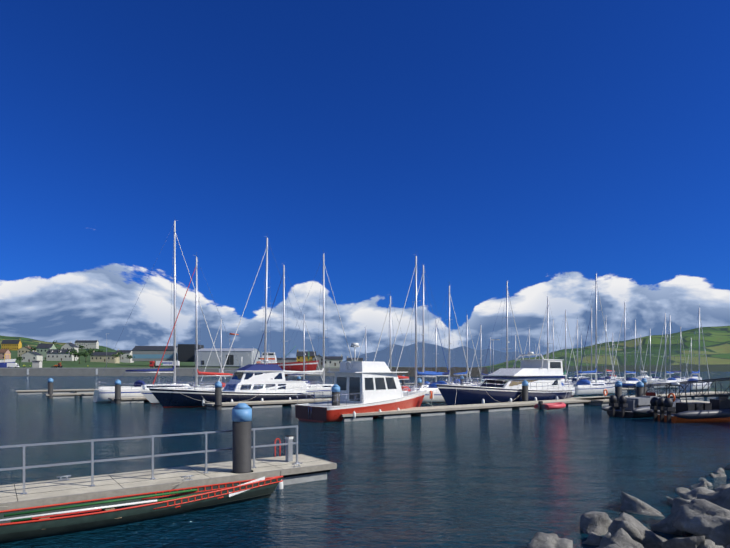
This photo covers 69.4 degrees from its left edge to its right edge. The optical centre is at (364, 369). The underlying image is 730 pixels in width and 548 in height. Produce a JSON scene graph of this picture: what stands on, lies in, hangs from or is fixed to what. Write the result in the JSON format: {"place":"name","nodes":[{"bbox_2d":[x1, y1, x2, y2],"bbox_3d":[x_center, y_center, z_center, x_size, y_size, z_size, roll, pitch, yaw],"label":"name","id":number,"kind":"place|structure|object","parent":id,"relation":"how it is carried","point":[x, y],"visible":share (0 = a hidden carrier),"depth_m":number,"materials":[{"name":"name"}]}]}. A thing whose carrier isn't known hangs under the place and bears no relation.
{"place":"outdoors","nodes":[
{"label":"outdoors","id":0,"kind":"place"},
{"bbox_2d":[0,335,116,351],"bbox_3d":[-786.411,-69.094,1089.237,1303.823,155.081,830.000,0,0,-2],"label":"hill","id":1,"kind":"structure","parent":0,"point":[33,343],"depth_m":1360.11,"materials":[{"name":"green plant"}]},
{"bbox_2d":[0,368,339,375],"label":"seawall","id":2,"kind":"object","parent":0,"point":[73,371],"depth_m":295.07,"materials":[{"name":"concrete"}]},
{"bbox_2d":[0,354,15,367],"bbox_3d":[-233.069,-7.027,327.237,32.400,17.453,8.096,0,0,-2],"label":"truck","id":3,"kind":"object","parent":2,"relation":"on","point":[3,363],"visible":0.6,"depth_m":326.00,"materials":[{"name":"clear metal"}]},
{"bbox_2d":[7,363,18,367],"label":"white van","id":4,"kind":"object","parent":2,"relation":"on","point":[15,365],"visible":0.88,"depth_m":310.06,"materials":[{"name":"white metal"}]},
{"bbox_2d":[32,361,42,367],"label":"shed","id":5,"kind":"structure","parent":2,"relation":"on","point":[36,364],"depth_m":311.55,"materials":[{"name":"stone"}]},
{"bbox_2d":[150,361,179,367],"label":"articulated lorry","id":6,"kind":"object","parent":2,"relation":"on","point":[163,363],"visible":0.71,"depth_m":316.74,"materials":[{"name":"white metal"}]},
{"bbox_2d":[0,350,339,367],"bbox_3d":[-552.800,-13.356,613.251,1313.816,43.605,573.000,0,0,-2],"label":"town ground","id":7,"kind":"structure","parent":0,"point":[83,364],"depth_m":398.18,"materials":[{"name":"green plant"}]},
{"bbox_2d":[0,349,10,358],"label":"house","id":8,"kind":"structure","parent":7,"relation":"on","point":[6,352],"depth_m":483.91,"materials":[{"name":"pink"}]},
{"bbox_2d":[1,339,21,349],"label":"yellow house","id":9,"kind":"structure","parent":7,"relation":"on","point":[12,344],"depth_m":852.78,"materials":[{"name":"paint"}]},
{"bbox_2d":[18,345,35,356],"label":"cream house","id":10,"kind":"structure","parent":7,"relation":"on","point":[23,350],"depth_m":531.36,"materials":[{"name":"grey"}]},
{"bbox_2d":[22,350,42,361],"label":"house","id":11,"kind":"structure","parent":7,"relation":"on","point":[29,356],"depth_m":424.80,"materials":[{"name":"stone"}]},
{"bbox_2d":[36,342,56,359],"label":"pale green house","id":12,"kind":"structure","parent":7,"relation":"on","point":[42,349],"depth_m":472.68,"materials":[{"name":"stone"}]},
{"bbox_2d":[46,348,76,360],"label":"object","id":13,"kind":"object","parent":7,"relation":"on","point":[57,355],"visible":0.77,"depth_m":452.99,"materials":[{"name":"stone"}]},
{"bbox_2d":[61,342,78,358],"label":"tall grey house","id":14,"kind":"structure","parent":7,"relation":"on","point":[70,345],"depth_m":484.20,"materials":[{"name":"stone"}]},
{"bbox_2d":[75,340,98,348],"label":"house terrace","id":15,"kind":"structure","parent":7,"relation":"on","point":[89,344],"depth_m":865.35,"materials":[{"name":"paint"}]},
{"bbox_2d":[90,351,119,362],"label":"house","id":16,"kind":"structure","parent":7,"relation":"on","point":[98,357],"depth_m":435.60,"materials":[{"name":"paint"}]},
{"bbox_2d":[116,349,133,362],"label":"house","id":17,"kind":"structure","parent":7,"relation":"on","point":[125,355],"depth_m":485.94,"materials":[{"name":"paint"}]},
{"bbox_2d":[132,346,177,360],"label":"long grey building","id":18,"kind":"structure","parent":7,"relation":"on","point":[147,353],"depth_m":394.93,"materials":[{"name":"metal"}]},
{"bbox_2d":[178,344,203,361],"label":"dark building","id":19,"kind":"structure","parent":7,"relation":"on","point":[185,352],"depth_m":380.76,"materials":[{"name":"grey"}]},
{"bbox_2d":[195,348,259,366],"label":"shed","id":20,"kind":"structure","parent":7,"relation":"on","point":[204,354],"depth_m":366.93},
{"bbox_2d":[277,358,296,362],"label":"building","id":21,"kind":"structure","parent":7,"relation":"on","point":[279,360],"depth_m":517.61,"materials":[{"name":"stone"}]},
{"bbox_2d":[296,350,315,361],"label":"yellow house","id":22,"kind":"structure","parent":7,"relation":"on","point":[299,354],"depth_m":392.94,"materials":[{"name":"paint"}]},
{"bbox_2d":[313,354,322,366],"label":"house","id":23,"kind":"structure","parent":7,"relation":"on","point":[320,362],"depth_m":385.94,"materials":[{"name":"paint"}]},
{"bbox_2d":[325,355,342,366],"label":"white house","id":24,"kind":"structure","parent":7,"relation":"on","point":[333,361],"depth_m":372.97,"materials":[{"name":"stone"}]},
{"bbox_2d":[0,372,729,547],"bbox_3d":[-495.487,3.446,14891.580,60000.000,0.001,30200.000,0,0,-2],"label":"sea water","id":25,"kind":"structure","parent":0,"point":[513,478],"depth_m":19.41,"materials":[{"name":"blue liquid"}]},
{"bbox_2d":[48,378,52,398],"bbox_3d":[-38.029,3.716,63.767,0.680,5.460,0.680,0,0,-2],"label":"pile","id":26,"kind":"object","parent":25,"relation":"in","point":[50,386],"visible":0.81,"depth_m":63.53,"materials":[{"name":"metal"}]},
{"bbox_2d":[114,380,120,403],"bbox_3d":[-25.305,3.716,53.980,0.680,5.460,0.680,0,0,-2],"label":"pile","id":27,"kind":"object","parent":25,"relation":"in","point":[117,399],"visible":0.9,"depth_m":53.75,"materials":[{"name":"metal"}]},
{"bbox_2d":[108,397,146,402],"bbox_3d":[6.492,3.335,78.116,80.804,0.782,2.402,0,0,-35],"label":"pontoon","id":28,"kind":"object","parent":25,"relation":"on","point":[132,399],"visible":0.06,"depth_m":55.02,"materials":[{"name":"concrete"}]},
{"bbox_2d":[0,476,282,543],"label":"boat hull","id":29,"kind":"object","parent":25,"relation":"on","point":[27,523],"visible":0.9,"depth_m":12.00,"materials":[{"name":"black wood"}]},
{"bbox_2d":[93,220,225,401],"bbox_3d":[-22.518,-7.059,61.665,16.539,21.883,4.518,0,0,-35],"label":"yacht","id":30,"kind":"object","parent":25,"relation":"on","point":[103,394],"visible":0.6,"depth_m":59.85,"materials":[{"name":"white plastic"}]},
{"bbox_2d":[0,454,336,510],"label":"pontoon","id":31,"kind":"object","parent":25,"relation":"on","point":[315,469],"visible":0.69,"depth_m":14.17,"materials":[{"name":"concrete"}]},
{"bbox_2d":[0,425,319,500],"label":"handrail","id":32,"kind":"object","parent":31,"relation":"on","point":[288,443],"visible":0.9,"depth_m":14.23,"materials":[{"name":"grey metal"}]},
{"bbox_2d":[140,252,239,403],"bbox_3d":[-17.922,-4.405,56.712,12.019,16.573,3.501,0,0,-35],"label":"yacht","id":33,"kind":"object","parent":25,"relation":"on","point":[150,397],"visible":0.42,"depth_m":56.50,"materials":[{"name":"white metal"}]},
{"bbox_2d":[214,381,221,409],"bbox_3d":[-12.584,3.716,45.232,0.680,5.460,0.680,0,0,-2],"label":"pile","id":34,"kind":"object","parent":25,"relation":"in","point":[218,396],"visible":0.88,"depth_m":45.01,"materials":[{"name":"metal"}]},
{"bbox_2d":[201,320,239,382],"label":"yacht","id":35,"kind":"object","parent":25,"relation":"on","point":[220,370],"visible":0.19,"depth_m":80.42,"materials":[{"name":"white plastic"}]},
{"bbox_2d":[44,385,414,397],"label":"pontoon","id":36,"kind":"object","parent":25,"relation":"on","point":[67,395],"visible":0.15,"depth_m":65.07,"materials":[{"name":"concrete"}]},
{"bbox_2d":[148,353,314,407],"bbox_3d":[-12.641,1.208,51.126,15.818,5.824,4.577,0,0,-35],"label":"motor yacht","id":37,"kind":"object","parent":25,"relation":"on","point":[267,382],"visible":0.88,"depth_m":50.66,"materials":[{"name":"white plastic"}]},
{"bbox_2d":[15,382,453,393],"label":"pontoon","id":38,"kind":"object","parent":25,"relation":"on","point":[64,391],"visible":0.19,"depth_m":77.56,"materials":[{"name":"concrete"}]},
{"bbox_2d":[231,403,252,473],"bbox_3d":[-3.568,3.706,15.299,0.660,5.480,0.660,0,0,-2],"label":"pile","id":39,"kind":"object","parent":25,"relation":"in","point":[241,434],"visible":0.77,"depth_m":15.07,"materials":[{"name":"metal"}]},
{"bbox_2d":[239,347,261,367],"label":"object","id":40,"kind":"object","parent":25,"relation":"on","point":[258,361],"visible":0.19,"depth_m":247.13,"materials":[{"name":"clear plastic"}]},
{"bbox_2d":[218,236,321,388],"bbox_3d":[-11.445,-6.017,61.316,14.763,19.797,4.031,0,0,-35],"label":"yacht","id":41,"kind":"object","parent":25,"relation":"on","point":[265,340],"visible":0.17,"depth_m":61.20,"materials":[{"name":"white metal"}]},
{"bbox_2d":[256,346,318,375],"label":"fishing boat","id":42,"kind":"object","parent":25,"relation":"on","point":[298,366],"visible":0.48,"depth_m":236.50,"materials":[{"name":"clear metal"}]},
{"bbox_2d":[253,265,325,383],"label":"yacht","id":43,"kind":"object","parent":25,"relation":"on","point":[283,296],"visible":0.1,"depth_m":69.95,"materials":[{"name":"white metal"}]},
{"bbox_2d":[285,314,322,383],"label":"yacht","id":44,"kind":"object","parent":25,"relation":"on","point":[304,354],"visible":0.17,"depth_m":81.15,"materials":[{"name":"white metal"}]},
{"bbox_2d":[280,254,352,398],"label":"yacht","id":45,"kind":"object","parent":25,"relation":"on","point":[324,388],"visible":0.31,"depth_m":65.26,"materials":[{"name":"white plastic"}]},
{"bbox_2d":[331,384,339,405],"bbox_3d":[-1.974,3.716,35.658,0.680,5.460,0.680,0,0,-2],"label":"pile","id":46,"kind":"object","parent":25,"relation":"in","point":[335,389],"visible":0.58,"depth_m":35.42,"materials":[{"name":"metal"}]},
{"bbox_2d":[295,343,426,422],"bbox_3d":[0.748,1.045,39.263,11.955,5.958,3.970,0,0,-43],"label":"motorboat","id":47,"kind":"object","parent":25,"relation":"on","point":[368,386],"visible":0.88,"depth_m":37.36,"materials":[{"name":"clear plastic"}]},
{"bbox_2d":[357,327,368,360],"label":"yacht","id":48,"kind":"object","parent":25,"relation":"on","point":[365,336],"visible":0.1,"depth_m":77.72,"materials":[{"name":"white metal"}]},
{"bbox_2d":[374,294,418,391],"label":"yacht","id":49,"kind":"object","parent":25,"relation":"on","point":[403,378],"visible":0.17,"depth_m":53.43,"materials":[{"name":"white metal"}]},
{"bbox_2d":[203,388,633,409],"bbox_3d":[14.608,3.335,66.095,69.504,0.782,2.402,0,0,-35],"label":"pontoon","id":50,"kind":"object","parent":25,"relation":"on","point":[258,404],"visible":0.27,"depth_m":48.47,"materials":[{"name":"concrete"}]},
{"bbox_2d":[388,254,457,402],"bbox_3d":[5.535,-4.321,55.597,11.877,16.406,3.416,0,0,-35],"label":"yacht","id":51,"kind":"object","parent":25,"relation":"on","point":[438,397],"visible":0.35,"depth_m":55.40,"materials":[{"name":"white plastic"}]},
{"bbox_2d":[396,265,459,387],"bbox_3d":[7.367,-4.794,65.120,12.682,17.353,3.492,0,0,-35],"label":"yacht","id":52,"kind":"object","parent":25,"relation":"on","point":[423,370],"visible":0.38,"depth_m":64.90,"materials":[{"name":"white metal"}]},
{"bbox_2d":[418,319,450,384],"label":"yacht","id":53,"kind":"object","parent":25,"relation":"on","point":[436,353],"visible":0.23,"depth_m":76.76,"materials":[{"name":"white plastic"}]},
{"bbox_2d":[388,367,487,376],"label":"breakwater rock","id":54,"kind":"object","parent":25,"relation":"in","point":[475,372],"visible":0.6,"depth_m":268.94,"materials":[{"name":"grey stone"}]},
{"bbox_2d":[422,286,470,385],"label":"yacht","id":55,"kind":"object","parent":25,"relation":"on","point":[448,372],"visible":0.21,"depth_m":67.48,"materials":[{"name":"white metal"}]},
{"bbox_2d":[447,315,479,385],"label":"yacht","id":56,"kind":"object","parent":25,"relation":"on","point":[466,380],"visible":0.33,"depth_m":89.99,"materials":[{"name":"white plastic"}]},
{"bbox_2d":[468,325,493,385],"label":"yacht","id":57,"kind":"object","parent":25,"relation":"on","point":[481,373],"visible":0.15,"depth_m":82.28,"materials":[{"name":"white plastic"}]},
{"bbox_2d":[479,335,498,381],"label":"yacht","id":58,"kind":"object","parent":25,"relation":"on","point":[490,358],"visible":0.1,"depth_m":137.72,"materials":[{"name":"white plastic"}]},
{"bbox_2d":[475,280,523,385],"bbox_3d":[17.077,-3.693,63.802,10.808,15.150,3.130,0,0,-35],"label":"yacht","id":59,"kind":"object","parent":25,"relation":"on","point":[506,317],"visible":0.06,"depth_m":63.87,"materials":[{"name":"white metal"}]},
{"bbox_2d":[436,352,571,404],"bbox_3d":[13.357,0.806,51.366,17.175,6.820,4.929,0,0,-35],"label":"motor yacht","id":60,"kind":"object","parent":25,"relation":"on","point":[542,376],"visible":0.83,"depth_m":50.88,"materials":[{"name":"clear plastic"}]},
{"bbox_2d":[522,380,527,400],"bbox_3d":[15.035,3.716,49.529,0.680,5.460,0.680,0,0,-2],"label":"pile","id":61,"kind":"object","parent":25,"relation":"in","point":[524,390],"visible":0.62,"depth_m":49.28,"materials":[{"name":"metal"}]},
{"bbox_2d":[341,391,729,421],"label":"pontoon","id":62,"kind":"object","parent":25,"relation":"on","point":[451,409],"visible":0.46,"depth_m":42.45,"materials":[{"name":"concrete"}]},
{"bbox_2d":[173,389,587,405],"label":"boat mooring lines","id":63,"kind":"object","parent":62,"relation":"on","point":[422,398],"visible":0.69,"depth_m":47.16,"materials":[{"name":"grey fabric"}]},
{"bbox_2d":[628,377,729,397],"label":"gangway","id":64,"kind":"object","parent":62,"relation":"on","point":[708,381],"visible":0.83,"depth_m":41.85,"materials":[{"name":"grey metal"}]},
{"bbox_2d":[527,532,572,547],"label":"rock","id":65,"kind":"object","parent":25,"relation":"in","point":[544,540],"visible":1,"depth_m":9.86,"materials":[{"name":"stone"}]},
{"bbox_2d":[534,401,565,409],"bbox_3d":[16.413,3.074,46.337,3.474,0.795,1.480,0,0,-35],"label":"red dinghy","id":66,"kind":"object","parent":25,"relation":"on","point":[540,405],"visible":0.98,"depth_m":45.62,"materials":[{"name":"red"}]},
{"bbox_2d":[535,296,574,395],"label":"yacht","id":67,"kind":"object","parent":25,"relation":"on","point":[572,388],"visible":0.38,"depth_m":68.52,"materials":[{"name":"white plastic"}]},
{"bbox_2d":[545,320,571,382],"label":"yacht","id":68,"kind":"object","parent":25,"relation":"on","point":[562,380],"visible":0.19,"depth_m":117.68,"materials":[{"name":"white plastic"}]},
{"bbox_2d":[554,311,578,384],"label":"yacht","id":69,"kind":"object","parent":25,"relation":"on","point":[564,373],"visible":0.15,"depth_m":82.03,"materials":[{"name":"white plastic"}]},
{"bbox_2d":[562,320,590,383],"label":"yacht","id":70,"kind":"object","parent":25,"relation":"on","point":[573,382],"visible":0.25,"depth_m":97.25,"materials":[{"name":"white plastic"}]},
{"bbox_2d":[568,335,590,380],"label":"yacht","id":71,"kind":"object","parent":25,"relation":"on","point":[574,378],"visible":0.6,"depth_m":161.03,"materials":[{"name":"white plastic"}]},
{"bbox_2d":[566,388,609,405],"bbox_3d":[24.619,2.761,54.930,8.000,1.930,5.000,0,0,-35],"label":"floating dock","id":72,"kind":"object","parent":25,"relation":"on","point":[602,402],"depth_m":51.53,"materials":[{"name":"concrete"}]},
{"bbox_2d":[564,274,614,395],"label":"yacht","id":73,"kind":"object","parent":25,"relation":"on","point":[584,387],"visible":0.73,"depth_m":73.80,"materials":[{"name":"white plastic"}]},
{"bbox_2d":[582,531,602,544],"bbox_3d":[4.534,3.516,10.465,0.694,0.443,0.549,0,0,-28],"label":"rock","id":74,"kind":"object","parent":25,"relation":"on","point":[593,538],"visible":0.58,"depth_m":10.43,"materials":[{"name":"stone"}]},
{"bbox_2d":[574,306,613,383],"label":"yacht","id":75,"kind":"object","parent":25,"relation":"on","point":[598,379],"visible":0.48,"depth_m":99.91,"materials":[{"name":"white plastic"}]},
{"bbox_2d":[580,511,611,535],"bbox_3d":[5.110,3.540,11.396,0.901,1.036,1.262,-13,8,31],"label":"rock","id":76,"kind":"object","parent":25,"relation":"in","point":[597,523],"visible":0.52,"depth_m":11.18,"materials":[{"name":"stone"}]},
{"bbox_2d":[592,320,623,380],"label":"yacht","id":77,"kind":"object","parent":25,"relation":"on","point":[603,377],"visible":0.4,"depth_m":142.31,"materials":[{"name":"white plastic"}]},
{"bbox_2d":[601,333,621,381],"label":"yacht","id":78,"kind":"object","parent":25,"relation":"on","point":[608,377],"visible":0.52,"depth_m":131.87,"materials":[{"name":"white plastic"}]},
{"bbox_2d":[615,381,621,402],"bbox_3d":[23.781,3.741,49.472,0.720,5.410,0.720,0,0,-2],"label":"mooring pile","id":79,"kind":"object","parent":25,"relation":"in","point":[618,389],"visible":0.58,"depth_m":49.23,"materials":[{"name":"metal"}]},
{"bbox_2d":[597,528,643,547],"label":"rock","id":80,"kind":"object","parent":25,"relation":"on","point":[621,537],"visible":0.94,"depth_m":9.00,"materials":[{"name":"stone"}]},
{"bbox_2d":[607,302,647,389],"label":"yacht","id":81,"kind":"object","parent":25,"relation":"on","point":[630,382],"visible":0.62,"depth_m":92.10,"materials":[{"name":"white plastic"}]},
{"bbox_2d":[600,512,666,547],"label":"rock","id":82,"kind":"object","parent":25,"relation":"on","point":[637,530],"visible":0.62,"depth_m":10.14,"materials":[{"name":"stone"}]},
{"bbox_2d":[623,320,647,380],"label":"yacht","id":83,"kind":"object","parent":25,"relation":"on","point":[627,378],"visible":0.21,"depth_m":109.19,"materials":[{"name":"white plastic"}]},
{"bbox_2d":[636,381,643,396],"bbox_3d":[24.712,3.741,47.393,0.720,5.410,0.720,0,0,-2],"label":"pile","id":84,"kind":"object","parent":25,"relation":"in","point":[639,388],"visible":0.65,"depth_m":47.18,"materials":[{"name":"metal"}]},
{"bbox_2d":[601,392,680,417],"bbox_3d":[21.579,2.753,40.233,7.919,2.065,3.095,0,0,-30],"label":"rib","id":85,"kind":"object","parent":25,"relation":"on","point":[631,407],"visible":0.75,"depth_m":38.58,"materials":[{"name":"black rubber"}]},
{"bbox_2d":[632,335,649,379],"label":"yacht","id":86,"kind":"object","parent":25,"relation":"on","point":[646,377],"visible":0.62,"depth_m":169.12,"materials":[{"name":"white plastic"}]},
{"bbox_2d":[620,491,663,515],"bbox_3d":[6.901,3.481,12.979,1.349,0.593,1.231,27,18,35],"label":"rock","id":87,"kind":"object","parent":25,"relation":"on","point":[631,504],"visible":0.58,"depth_m":12.73,"materials":[{"name":"stone"}]},
{"bbox_2d":[640,329,662,383],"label":"yacht","id":88,"kind":"object","parent":25,"relation":"on","point":[650,380],"visible":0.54,"depth_m":126.12,"materials":[{"name":"white plastic"}]},
{"bbox_2d":[650,512,683,534],"bbox_3d":[6.513,3.299,11.113,0.560,0.488,0.782,-23,3,-26],"label":"rock","id":89,"kind":"object","parent":25,"relation":"on","point":[664,525],"visible":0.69,"depth_m":11.15,"materials":[{"name":"stone"}]},
{"bbox_2d":[652,312,681,387],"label":"yacht","id":90,"kind":"object","parent":25,"relation":"on","point":[670,380],"visible":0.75,"depth_m":100.54,"materials":[{"name":"white plastic"}]},
{"bbox_2d":[658,315,685,381],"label":"yacht","id":91,"kind":"object","parent":25,"relation":"on","point":[676,377],"visible":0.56,"depth_m":117.92,"materials":[{"name":"white plastic"}]},
{"bbox_2d":[671,327,689,379],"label":"yacht","id":92,"kind":"object","parent":25,"relation":"on","point":[680,334],"visible":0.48,"depth_m":135.18,"materials":[{"name":"white plastic"}]},
{"bbox_2d":[670,497,690,513],"bbox_3d":[7.184,3.165,11.560,0.897,0.646,0.866,0,0,11],"label":"rock","id":93,"kind":"object","parent":25,"relation":"on","point":[677,503],"visible":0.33,"depth_m":11.66,"materials":[{"name":"stone"}]},
{"bbox_2d":[675,487,690,492],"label":"rock","id":94,"kind":"object","parent":25,"relation":"on","point":[680,490],"visible":0.06,"depth_m":14.87,"materials":[{"name":"stone"}]},
{"bbox_2d":[647,382,729,422],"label":"rib","id":95,"kind":"object","parent":25,"relation":"on","point":[713,410],"visible":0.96,"depth_m":34.87,"materials":[{"name":"orange"}]},
{"bbox_2d":[685,338,701,379],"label":"yacht","id":96,"kind":"object","parent":25,"relation":"on","point":[696,376],"visible":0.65,"depth_m":156.77,"materials":[{"name":"white plastic"}]},
{"bbox_2d":[678,308,711,389],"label":"yacht","id":97,"kind":"object","parent":25,"relation":"on","point":[699,386],"visible":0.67,"depth_m":92.89,"materials":[{"name":"white plastic"}]},
{"bbox_2d":[681,400,709,402],"bbox_3d":[30.006,3.335,43.707,3.002,0.782,16.004,0,0,6],"label":"pontoon","id":98,"kind":"object","parent":25,"relation":"on","point":[683,401],"visible":0.17,"depth_m":49.17,"materials":[{"name":"concrete"}]},
{"bbox_2d":[677,487,714,499],"bbox_3d":[8.464,3.352,13.121,0.992,0.818,0.916,0,0,13],"label":"rock","id":99,"kind":"object","parent":25,"relation":"in","point":[691,494],"visible":0.17,"depth_m":13.20,"materials":[{"name":"stone"}]},
{"bbox_2d":[691,479,707,488],"bbox_3d":[9.803,3.506,15.454,0.806,0.468,0.745,12,-28,-31],"label":"rock","id":100,"kind":"object","parent":25,"relation":"on","point":[703,483],"visible":0.35,"depth_m":15.21,"materials":[{"name":"stone"}]},
{"bbox_2d":[706,473,725,477],"bbox_3d":[11.377,3.588,17.125,0.846,0.508,0.731,0,0,-32],"label":"rock","id":101,"kind":"object","parent":25,"relation":"on","point":[716,475],"visible":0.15,"depth_m":17.04,"materials":[{"name":"stone"}]},
{"bbox_2d":[713,484,729,491],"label":"rock","id":102,"kind":"object","parent":25,"relation":"on","point":[721,487],"visible":0.27,"depth_m":13.57,"materials":[{"name":"stone"}]},
{"bbox_2d":[0,0,729,360],"label":"sky","id":103,"kind":"structure","parent":0,"point":[545,148],"materials":[{"name":"blue"}]},
{"bbox_2d":[342,342,531,367],"bbox_3d":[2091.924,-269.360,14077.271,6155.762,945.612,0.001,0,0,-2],"label":"mountains","id":104,"kind":"structure","parent":0,"point":[458,360],"depth_m":14070.25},
{"bbox_2d":[483,326,729,367],"bbox_3d":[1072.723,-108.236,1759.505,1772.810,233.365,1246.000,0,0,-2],"label":"hill","id":105,"kind":"structure","parent":0,"point":[716,341],"depth_m":1663.35,"materials":[{"name":"green plant"}]},
{"bbox_2d":[487,364,729,371],"bbox_3d":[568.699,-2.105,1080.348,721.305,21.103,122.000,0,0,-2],"label":"shoreline","id":106,"kind":"structure","parent":0,"point":[719,368],"depth_m":1066.06,"materials":[{"name":"green plant"}]},
{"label":"rock embankment","id":107,"kind":"structure","parent":0,"visible":0},
{"bbox_2d":[604,544,632,547],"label":"rock","id":108,"kind":"object","parent":107,"relation":"on","point":[614,546],"visible":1,"depth_m":7.73,"materials":[{"name":"stone"}]},
{"bbox_2d":[657,536,723,547],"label":"rock","id":109,"kind":"object","parent":107,"relation":"on","point":[695,542],"visible":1,"depth_m":8.50,"materials":[{"name":"stone"}]},
{"bbox_2d":[672,499,729,547],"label":"rock","id":110,"kind":"object","parent":107,"relation":"on","point":[705,518],"visible":0.92,"depth_m":9.53,"materials":[{"name":"stone"}]},
{"bbox_2d":[697,487,729,509],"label":"rock","id":111,"kind":"object","parent":107,"relation":"on","point":[721,498],"visible":0.29,"depth_m":10.68,"materials":[{"name":"stone"}]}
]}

